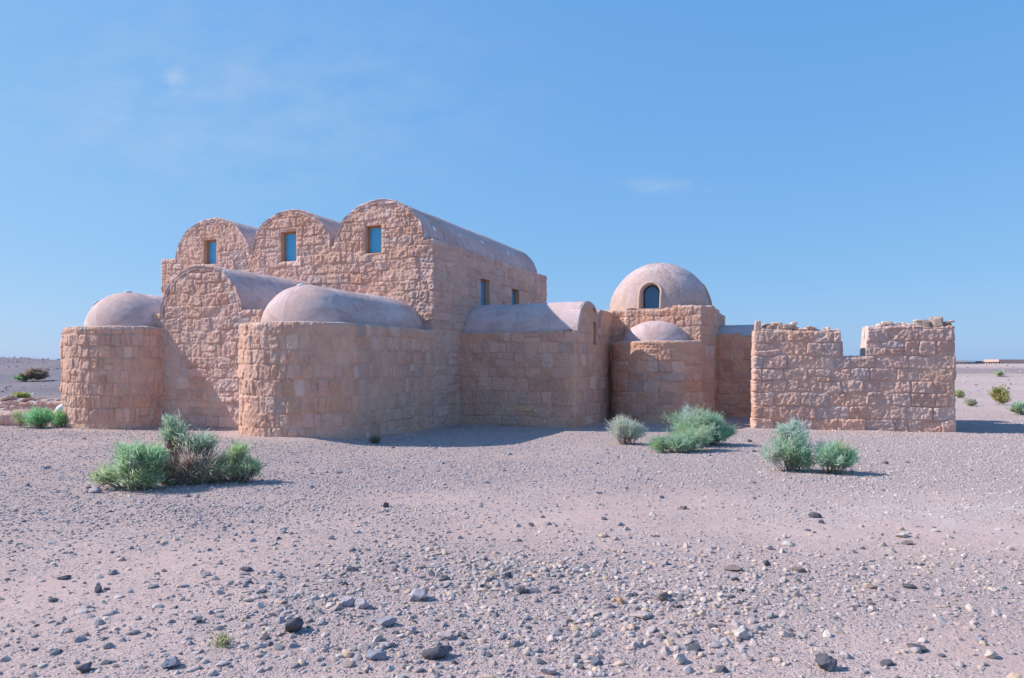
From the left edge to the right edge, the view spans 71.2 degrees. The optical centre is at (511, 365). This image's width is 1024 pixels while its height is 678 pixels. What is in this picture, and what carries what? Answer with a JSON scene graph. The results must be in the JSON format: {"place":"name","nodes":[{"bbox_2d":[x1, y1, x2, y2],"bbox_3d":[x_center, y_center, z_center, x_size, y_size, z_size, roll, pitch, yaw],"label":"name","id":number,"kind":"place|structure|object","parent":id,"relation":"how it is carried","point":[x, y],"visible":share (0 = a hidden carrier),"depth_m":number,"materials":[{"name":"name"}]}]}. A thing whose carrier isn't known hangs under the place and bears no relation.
{"place":"outdoors","nodes":[
{"label":"outdoors","id":0,"kind":"place"},
{"bbox_2d":[0,356,1023,677],"bbox_3d":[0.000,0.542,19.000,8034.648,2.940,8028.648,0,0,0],"label":"ground","id":1,"kind":"structure","parent":0,"point":[978,379],"depth_m":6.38,"materials":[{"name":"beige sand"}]},
{"bbox_2d":[10,409,26,426],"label":"desert shrub","id":2,"kind":"object","parent":1,"relation":"on","point":[16,416],"visible":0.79,"depth_m":17.44,"materials":[{"name":"green plant"}]},
{"bbox_2d":[12,373,29,381],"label":"desert shrub","id":3,"kind":"object","parent":1,"relation":"on","point":[18,377],"visible":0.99,"depth_m":38.96,"materials":[{"name":"green plant"}]},
{"bbox_2d":[10,391,34,398],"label":"desert shrub","id":4,"kind":"object","parent":1,"relation":"on","point":[18,394],"visible":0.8,"depth_m":28.56,"materials":[{"name":"green plant"}]},
{"bbox_2d":[0,408,53,425],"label":"wall","id":5,"kind":"structure","parent":1,"relation":"on","point":[5,417],"depth_m":18.03,"materials":[{"name":"beige stone"}]},
{"bbox_2d":[0,396,60,410],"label":"wall","id":6,"kind":"structure","parent":1,"relation":"on","point":[11,402],"depth_m":21.85,"materials":[{"name":"beige stone"}]},
{"bbox_2d":[18,366,50,380],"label":"desert shrub","id":7,"kind":"object","parent":1,"relation":"on","point":[37,373],"visible":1,"depth_m":39.17,"materials":[{"name":"brown plant"}]},
{"bbox_2d":[31,633,37,637],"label":"stone","id":8,"kind":"object","parent":1,"relation":"on","point":[34,635],"visible":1,"depth_m":4.29,"materials":[{"name":"grey stone"}]},
{"bbox_2d":[20,404,55,427],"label":"desert shrub","id":9,"kind":"object","parent":1,"relation":"on","point":[37,419],"visible":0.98,"depth_m":17.24,"materials":[{"name":"green plant"}]},
{"bbox_2d":[48,597,58,601],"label":"stone","id":10,"kind":"object","parent":1,"relation":"on","point":[53,599],"visible":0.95,"depth_m":4.98,"materials":[{"name":"grey stone"}]},
{"bbox_2d":[44,408,67,427],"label":"desert shrub","id":11,"kind":"object","parent":1,"relation":"on","point":[59,418],"visible":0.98,"depth_m":17.22,"materials":[{"name":"green plant"}]},
{"bbox_2d":[49,405,63,426],"bbox_3d":[-11.216,1.264,17.717,0.318,0.660,0.254,24,6,0],"label":"white stone","id":12,"kind":"object","parent":1,"relation":"on","point":[57,408],"visible":0.24,"depth_m":17.62,"materials":[{"name":"white stone"}]},
{"bbox_2d":[57,575,71,579],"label":"rock","id":13,"kind":"object","parent":1,"relation":"on","point":[65,577],"visible":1,"depth_m":5.54,"materials":[{"name":"grey stone"}]},
{"bbox_2d":[76,661,91,671],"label":"rock","id":14,"kind":"object","parent":1,"relation":"on","point":[84,667],"visible":1,"depth_m":3.81,"materials":[{"name":"grey stone"}]},
{"bbox_2d":[88,486,101,492],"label":"rock","id":15,"kind":"object","parent":1,"relation":"on","point":[97,489],"visible":0.96,"depth_m":9.34,"materials":[{"name":"grey stone"}]},
{"bbox_2d":[94,585,101,592],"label":"rock","id":16,"kind":"object","parent":1,"relation":"on","point":[98,588],"visible":0.98,"depth_m":5.17,"materials":[{"name":"grey stone"}]},
{"bbox_2d":[100,659,110,664],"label":"stone","id":17,"kind":"object","parent":1,"relation":"on","point":[105,662],"visible":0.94,"depth_m":3.92,"materials":[{"name":"grey stone"}]},
{"bbox_2d":[102,642,113,648],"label":"stone","id":18,"kind":"object","parent":1,"relation":"on","point":[108,645],"visible":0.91,"depth_m":4.14,"materials":[{"name":"grey stone"}]},
{"bbox_2d":[108,570,117,574],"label":"stone","id":19,"kind":"object","parent":1,"relation":"on","point":[113,572],"visible":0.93,"depth_m":5.64,"materials":[{"name":"grey stone"}]},
{"bbox_2d":[82,435,176,491],"bbox_3d":[-5.124,1.296,9.593,1.324,0.801,0.779,0,0,0],"label":"desert shrub","id":20,"kind":"object","parent":1,"relation":"on","point":[136,465],"visible":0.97,"depth_m":9.52,"materials":[{"name":"green plant"}]},
{"bbox_2d":[161,656,179,668],"bbox_3d":[-1.854,1.615,3.889,0.090,0.059,0.093,0,0,-14],"label":"rock","id":21,"kind":"object","parent":1,"relation":"on","point":[171,662],"visible":1,"depth_m":3.86,"materials":[{"name":"grey stone"}]},
{"bbox_2d":[153,409,234,485],"bbox_3d":[-4.474,1.158,9.972,1.374,1.123,0.968,0,0,0],"label":"desert shrub","id":22,"kind":"object","parent":1,"relation":"on","point":[188,458],"visible":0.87,"depth_m":9.90,"materials":[{"name":"green plant"}]},
{"bbox_2d":[196,616,202,622],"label":"rock","id":23,"kind":"object","parent":1,"relation":"on","point":[198,619],"visible":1,"depth_m":4.54,"materials":[{"name":"grey stone"}]},
{"bbox_2d":[208,625,238,649],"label":"green tuft","id":24,"kind":"object","parent":1,"relation":"on","point":[222,639],"visible":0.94,"depth_m":4.18,"materials":[{"name":"green plant"}]},
{"bbox_2d":[194,437,267,482],"bbox_3d":[-4.041,1.351,10.105,1.196,0.711,0.660,0,0,0],"label":"desert shrub","id":25,"kind":"object","parent":1,"relation":"on","point":[243,470],"visible":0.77,"depth_m":10.02,"materials":[{"name":"green plant"}]},
{"bbox_2d":[239,566,252,570],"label":"rock","id":26,"kind":"object","parent":1,"relation":"on","point":[246,568],"visible":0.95,"depth_m":5.72,"materials":[{"name":"grey stone"}]},
{"bbox_2d":[260,634,269,639],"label":"stone","id":27,"kind":"object","parent":1,"relation":"on","point":[266,637],"visible":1,"depth_m":4.28,"materials":[{"name":"grey stone"}]},
{"bbox_2d":[275,572,282,577],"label":"rock","id":28,"kind":"object","parent":1,"relation":"on","point":[278,574],"visible":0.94,"depth_m":5.55,"materials":[{"name":"white stone"}]},
{"bbox_2d":[285,617,303,631],"bbox_3d":[-1.345,1.597,4.417,0.102,0.092,0.129,0,0,0],"label":"rock","id":29,"kind":"object","parent":1,"relation":"on","point":[295,624],"visible":1,"depth_m":4.38,"materials":[{"name":"grey stone"}]},
{"bbox_2d":[291,662,299,667],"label":"stone","id":30,"kind":"object","parent":1,"relation":"on","point":[295,665],"visible":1,"depth_m":3.89,"materials":[{"name":"grey stone"}]},
{"bbox_2d":[340,596,353,606],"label":"rock","id":31,"kind":"object","parent":1,"relation":"on","point":[347,601],"visible":0.97,"depth_m":4.87,"materials":[{"name":"white stone"}]},
{"bbox_2d":[343,660,354,667],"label":"stone","id":32,"kind":"object","parent":1,"relation":"on","point":[348,664],"visible":1,"depth_m":3.91,"materials":[{"name":"beige stone"}]},
{"bbox_2d":[354,598,368,608],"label":"rock","id":33,"kind":"object","parent":1,"relation":"on","point":[360,603],"visible":1,"depth_m":4.83,"materials":[{"name":"white stone"}]},
{"bbox_2d":[360,642,370,651],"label":"stone","id":34,"kind":"object","parent":1,"relation":"on","point":[364,646],"visible":0.81,"depth_m":4.13,"materials":[{"name":"grey stone"}]},
{"bbox_2d":[369,435,382,443],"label":"dry tuft","id":35,"kind":"object","parent":1,"relation":"on","point":[375,439],"visible":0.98,"depth_m":14.94,"materials":[{"name":"green plant"}]},
{"bbox_2d":[365,648,387,659],"bbox_3d":[-0.764,1.630,4.024,0.131,0.062,0.075,0,0,-12],"label":"rock","id":36,"kind":"object","parent":1,"relation":"on","point":[374,654],"visible":1,"depth_m":4.00,"materials":[{"name":"grey stone"}]},
{"bbox_2d":[377,616,396,625],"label":"rock","id":37,"kind":"object","parent":1,"relation":"on","point":[386,621],"visible":0.99,"depth_m":4.51,"materials":[{"name":"white stone"}]},
{"bbox_2d":[400,663,409,667],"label":"stone","id":38,"kind":"object","parent":1,"relation":"on","point":[403,665],"visible":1,"depth_m":3.90,"materials":[{"name":"beige stone"}]},
{"bbox_2d":[405,626,416,633],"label":"rock","id":39,"kind":"object","parent":1,"relation":"on","point":[412,629],"visible":1,"depth_m":4.38,"materials":[{"name":"white stone"}]},
{"bbox_2d":[60,199,771,439],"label":"desert bathhouse","id":40,"kind":"structure","parent":1,"relation":"on","point":[381,317],"depth_m":18.72,"materials":[{"name":"brown stone"}]},
{"bbox_2d":[204,239,215,263],"bbox_3d":[-8.974,-3.395,21.438,0.508,0.738,0.221,0,0,23],"label":"window","id":41,"kind":"structure","parent":40,"relation":"in","point":[209,245],"depth_m":21.52,"materials":[{"name":"blue wood"}]},
{"bbox_2d":[281,231,295,261],"bbox_3d":[-6.278,-3.370,20.314,0.548,0.848,0.221,0,0,23],"label":"window","id":42,"kind":"structure","parent":40,"relation":"in","point":[288,239],"depth_m":20.39,"materials":[{"name":"blue wood"}]},
{"bbox_2d":[365,225,380,253],"bbox_3d":[-3.671,-3.380,19.227,0.518,0.748,0.221,0,0,23],"label":"window","id":43,"kind":"structure","parent":40,"relation":"in","point":[373,232],"depth_m":19.30,"materials":[{"name":"blue wood"}]},
{"bbox_2d":[481,278,489,304],"bbox_3d":[-0.901,-2.160,21.334,0.221,0.828,0.648,0,0,23],"label":"window","id":44,"kind":"structure","parent":40,"relation":"in","point":[485,285],"depth_m":21.60,"materials":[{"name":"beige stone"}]},
{"bbox_2d":[512,288,518,304],"bbox_3d":[0.016,-2.130,23.536,0.221,0.767,0.637,0,0,23],"label":"window","id":45,"kind":"structure","parent":40,"relation":"in","point":[515,293],"depth_m":23.80,"materials":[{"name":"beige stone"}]},
{"bbox_2d":[593,322,595,344],"bbox_3d":[2.234,-0.910,20.201,0.221,0.648,0.328,0,0,23],"label":"window","id":46,"kind":"structure","parent":40,"relation":"in","point":[594,323],"depth_m":20.33,"materials":[{"name":"beige stone"}]},
{"bbox_2d":[637,281,662,309],"bbox_3d":[4.228,-2.128,21.713,0.770,0.915,0.540,0,0,23],"label":"dome window","id":47,"kind":"structure","parent":40,"relation":"in","point":[650,295],"depth_m":21.76,"materials":[{"name":"paint"}]},
{"bbox_2d":[702,283,712,305],"bbox_3d":[6.004,-2.128,22.443,0.540,0.915,0.770,0,0,23],"label":"dome window","id":48,"kind":"structure","parent":40,"relation":"in","point":[705,289],"depth_m":22.60,"materials":[{"name":"paint"}]},
{"bbox_2d":[407,588,427,600],"bbox_3d":[-0.667,1.624,5.058,0.147,0.102,0.105,0,0,-6],"label":"rock","id":49,"kind":"object","parent":1,"relation":"on","point":[415,594],"visible":0.99,"depth_m":5.03,"materials":[{"name":"grey stone"}]},
{"bbox_2d":[421,645,451,659],"bbox_3d":[-0.419,1.625,4.052,0.115,0.078,0.159,0,0,41],"label":"rock","id":50,"kind":"object","parent":1,"relation":"on","point":[439,652],"visible":1,"depth_m":4.02,"materials":[{"name":"grey stone"}]},
{"bbox_2d":[439,575,447,580],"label":"stone","id":51,"kind":"object","parent":1,"relation":"on","point":[443,577],"visible":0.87,"depth_m":5.53,"materials":[{"name":"grey stone"}]},
{"bbox_2d":[436,631,451,639],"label":"rock","id":52,"kind":"object","parent":1,"relation":"on","point":[442,635],"visible":1,"depth_m":4.31,"materials":[{"name":"grey stone"}]},
{"bbox_2d":[504,571,510,577],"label":"rock","id":53,"kind":"object","parent":1,"relation":"on","point":[507,574],"visible":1,"depth_m":5.56,"materials":[{"name":"grey stone"}]},
{"bbox_2d":[510,640,520,646],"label":"stone","id":54,"kind":"object","parent":1,"relation":"on","point":[515,643],"visible":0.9,"depth_m":4.23,"materials":[{"name":"grey stone"}]},
{"bbox_2d":[516,585,527,593],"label":"rock","id":55,"kind":"object","parent":1,"relation":"on","point":[521,589],"visible":0.98,"depth_m":5.16,"materials":[{"name":"grey stone"}]},
{"bbox_2d":[527,587,538,592],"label":"stone","id":56,"kind":"object","parent":1,"relation":"on","point":[532,589],"visible":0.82,"depth_m":5.19,"materials":[{"name":"grey stone"}]},
{"bbox_2d":[533,597,538,602],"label":"stone","id":57,"kind":"object","parent":1,"relation":"on","point":[535,599],"visible":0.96,"depth_m":4.98,"materials":[{"name":"grey stone"}]},
{"bbox_2d":[540,665,555,674],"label":"rock","id":58,"kind":"object","parent":1,"relation":"on","point":[548,669],"visible":1,"depth_m":3.81,"materials":[{"name":"white stone"}]},
{"bbox_2d":[586,631,595,637],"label":"stone","id":59,"kind":"object","parent":1,"relation":"on","point":[590,634],"visible":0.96,"depth_m":4.37,"materials":[{"name":"grey stone"}]},
{"bbox_2d":[590,656,601,665],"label":"stone","id":60,"kind":"object","parent":1,"relation":"on","point":[595,661],"visible":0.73,"depth_m":3.95,"materials":[{"name":"grey stone"}]},
{"bbox_2d":[598,533,607,536],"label":"rock","id":61,"kind":"object","parent":1,"relation":"on","point":[603,535],"visible":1,"depth_m":6.91,"materials":[{"name":"beige stone"}]},
{"bbox_2d":[616,597,623,603],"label":"rock","id":62,"kind":"object","parent":1,"relation":"on","point":[620,600],"visible":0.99,"depth_m":4.96,"materials":[{"name":"beige stone"}]},
{"bbox_2d":[605,414,648,444],"bbox_3d":[2.377,1.323,14.982,0.975,0.725,0.710,0,0,22],"label":"desert shrub","id":63,"kind":"object","parent":1,"relation":"on","point":[623,428],"visible":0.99,"depth_m":14.90,"materials":[{"name":"green plant"}]},
{"bbox_2d":[632,605,640,609],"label":"stone","id":64,"kind":"object","parent":1,"relation":"on","point":[636,607],"visible":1,"depth_m":4.83,"materials":[{"name":"white stone"}]},
{"bbox_2d":[633,611,649,618],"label":"rock","id":65,"kind":"object","parent":1,"relation":"on","point":[641,614],"visible":0.99,"depth_m":4.65,"materials":[{"name":"white stone"}]},
{"bbox_2d":[657,590,668,601],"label":"rock","id":66,"kind":"object","parent":1,"relation":"on","point":[662,596],"visible":0.92,"depth_m":4.99,"materials":[{"name":"grey stone"}]},
{"bbox_2d":[673,653,685,663],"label":"rock","id":67,"kind":"object","parent":1,"relation":"on","point":[680,658],"visible":1,"depth_m":3.96,"materials":[{"name":"white stone"}]},
{"bbox_2d":[643,421,719,452],"bbox_3d":[3.308,1.377,13.675,1.608,0.661,0.855,0,0,-22],"label":"desert shrub","id":68,"kind":"object","parent":1,"relation":"on","point":[688,441],"visible":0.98,"depth_m":13.57,"materials":[{"name":"green plant"}]},
{"bbox_2d":[691,628,697,633],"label":"stone","id":69,"kind":"object","parent":1,"relation":"on","point":[694,631],"visible":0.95,"depth_m":4.40,"materials":[{"name":"grey stone"}]},
{"bbox_2d":[661,402,738,445],"bbox_3d":[3.912,1.212,14.915,1.690,0.958,1.312,0,0,-24],"label":"desert shrub","id":70,"kind":"object","parent":1,"relation":"on","point":[700,417],"visible":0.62,"depth_m":14.70,"materials":[{"name":"green plant"}]},
{"bbox_2d":[707,623,717,627],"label":"stone","id":71,"kind":"object","parent":1,"relation":"on","point":[710,625],"visible":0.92,"depth_m":4.48,"materials":[{"name":"grey stone"}]},
{"bbox_2d":[724,564,742,570],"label":"rock","id":72,"kind":"object","parent":1,"relation":"on","point":[732,567],"visible":1,"depth_m":5.78,"materials":[{"name":"grey stone"}]},
{"bbox_2d":[732,628,748,639],"bbox_3d":[1.379,1.619,4.322,0.088,0.068,0.083,0,0,-18],"label":"rock","id":73,"kind":"object","parent":1,"relation":"on","point":[741,633],"visible":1,"depth_m":4.29,"materials":[{"name":"white stone"}]},
{"bbox_2d":[763,560,770,565],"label":"rock","id":74,"kind":"object","parent":1,"relation":"on","point":[766,562],"visible":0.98,"depth_m":5.94,"materials":[{"name":"grey stone"}]},
{"bbox_2d":[763,544,772,549],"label":"rock","id":75,"kind":"object","parent":1,"relation":"on","point":[768,547],"visible":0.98,"depth_m":6.47,"materials":[{"name":"white stone"}]},
{"bbox_2d":[753,414,819,471],"bbox_3d":[4.321,1.201,11.187,0.912,0.974,0.936,0,0,-39],"label":"desert shrub","id":76,"kind":"object","parent":1,"relation":"on","point":[793,449],"visible":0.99,"depth_m":11.12,"materials":[{"name":"green plant"}]},
{"bbox_2d":[781,540,793,545],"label":"rock","id":77,"kind":"object","parent":1,"relation":"on","point":[786,543],"visible":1,"depth_m":6.63,"materials":[{"name":"white stone"}]},
{"bbox_2d":[792,566,805,572],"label":"rock","id":78,"kind":"object","parent":1,"relation":"on","point":[799,569],"visible":1,"depth_m":5.75,"materials":[{"name":"grey stone"}]},
{"bbox_2d":[795,592,802,597],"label":"stone","id":79,"kind":"object","parent":1,"relation":"on","point":[798,594],"visible":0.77,"depth_m":5.09,"materials":[{"name":"grey stone"}]},
{"bbox_2d":[808,511,821,517],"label":"rock","id":80,"kind":"object","parent":1,"relation":"on","point":[814,514],"visible":1,"depth_m":7.79,"materials":[{"name":"grey stone"}]},
{"bbox_2d":[815,653,836,671],"bbox_3d":[1.694,1.617,3.877,0.090,0.098,0.118,0,0,-44],"label":"rock","id":81,"kind":"object","parent":1,"relation":"on","point":[826,662],"visible":0.98,"depth_m":3.86,"materials":[{"name":"grey stone"}]},
{"bbox_2d":[810,434,867,474],"bbox_3d":[5.006,1.374,10.987,0.932,0.653,0.737,0,0,0],"label":"desert shrub","id":82,"kind":"object","parent":1,"relation":"on","point":[834,455],"visible":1,"depth_m":10.89,"materials":[{"name":"green plant"}]},
{"bbox_2d":[833,628,844,633],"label":"stone","id":83,"kind":"object","parent":1,"relation":"on","point":[838,630],"visible":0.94,"depth_m":4.40,"materials":[{"name":"white stone"}]},
{"bbox_2d":[835,653,843,657],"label":"stone","id":84,"kind":"object","parent":1,"relation":"on","point":[838,655],"visible":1,"depth_m":4.02,"materials":[{"name":"beige stone"}]},
{"bbox_2d":[750,316,956,431],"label":"ruined wall","id":85,"kind":"structure","parent":1,"relation":"on","point":[897,376],"depth_m":17.96,"materials":[{"name":"beige stone"}]},
{"bbox_2d":[867,584,877,588],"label":"rock","id":86,"kind":"object","parent":1,"relation":"on","point":[872,586],"visible":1,"depth_m":5.28,"materials":[{"name":"beige stone"}]},
{"bbox_2d":[880,659,893,666],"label":"stone","id":87,"kind":"object","parent":1,"relation":"on","point":[886,662],"visible":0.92,"depth_m":3.92,"materials":[{"name":"grey stone"}]},
{"bbox_2d":[895,532,908,537],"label":"rock","id":88,"kind":"object","parent":1,"relation":"on","point":[904,534],"visible":1,"depth_m":6.93,"materials":[{"name":"white stone"}]},
{"bbox_2d":[900,540,912,544],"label":"rock","id":89,"kind":"object","parent":1,"relation":"on","point":[906,542],"visible":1,"depth_m":6.64,"materials":[{"name":"grey stone"}]},
{"bbox_2d":[903,583,916,588],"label":"rock","id":90,"kind":"object","parent":1,"relation":"on","point":[910,586],"visible":1,"depth_m":5.29,"materials":[{"name":"grey stone"}]},
{"bbox_2d":[906,643,927,651],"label":"rock","id":91,"kind":"object","parent":1,"relation":"on","point":[922,647],"visible":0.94,"depth_m":4.12,"materials":[{"name":"grey stone"}]},
{"bbox_2d":[955,388,965,397],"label":"desert shrub","id":92,"kind":"object","parent":1,"relation":"on","point":[959,393],"visible":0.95,"depth_m":34.14,"materials":[{"name":"green plant"}]},
{"bbox_2d":[963,397,976,405],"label":"desert shrub","id":93,"kind":"object","parent":1,"relation":"on","point":[971,402],"visible":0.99,"depth_m":29.07,"materials":[{"name":"green plant"}]},
{"bbox_2d":[956,361,983,363],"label":"boundary wall","id":94,"kind":"structure","parent":1,"relation":"on","point":[957,362],"depth_m":86.00,"materials":[{"name":"grey concrete"}]},
{"bbox_2d":[956,362,999,363],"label":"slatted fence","id":95,"kind":"object","parent":1,"relation":"on","point":[980,362],"visible":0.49,"depth_m":77.70,"materials":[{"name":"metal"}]},
{"bbox_2d":[975,637,984,642],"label":"rock","id":96,"kind":"object","parent":1,"relation":"on","point":[978,639],"visible":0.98,"depth_m":4.23,"materials":[{"name":"grey stone"}]},
{"bbox_2d":[984,649,997,658],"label":"rock","id":97,"kind":"object","parent":1,"relation":"on","point":[991,653],"visible":1,"depth_m":4.00,"materials":[{"name":"beige stone"}]},
{"bbox_2d":[992,369,1004,375],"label":"desert shrub","id":98,"kind":"object","parent":1,"relation":"on","point":[1000,373],"visible":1,"depth_m":48.11,"materials":[{"name":"green plant"}]},
{"bbox_2d":[988,383,1011,404],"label":"desert shrub","id":99,"kind":"object","parent":1,"relation":"on","point":[1001,394],"visible":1,"depth_m":29.36,"materials":[{"name":"green plant"}]},
{"bbox_2d":[984,359,1023,363],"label":"boundary wall","id":100,"kind":"structure","parent":1,"relation":"on","point":[1012,361],"depth_m":78.00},
{"bbox_2d":[1005,400,1023,414],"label":"desert shrub","id":101,"kind":"object","parent":1,"relation":"on","point":[1017,407],"visible":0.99,"depth_m":23.75,"materials":[{"name":"green plant"}]},
{"bbox_2d":[0,0,1023,360],"label":"sky","id":102,"kind":"structure","parent":0,"point":[848,166],"materials":[{"name":"blue"}]}
]}

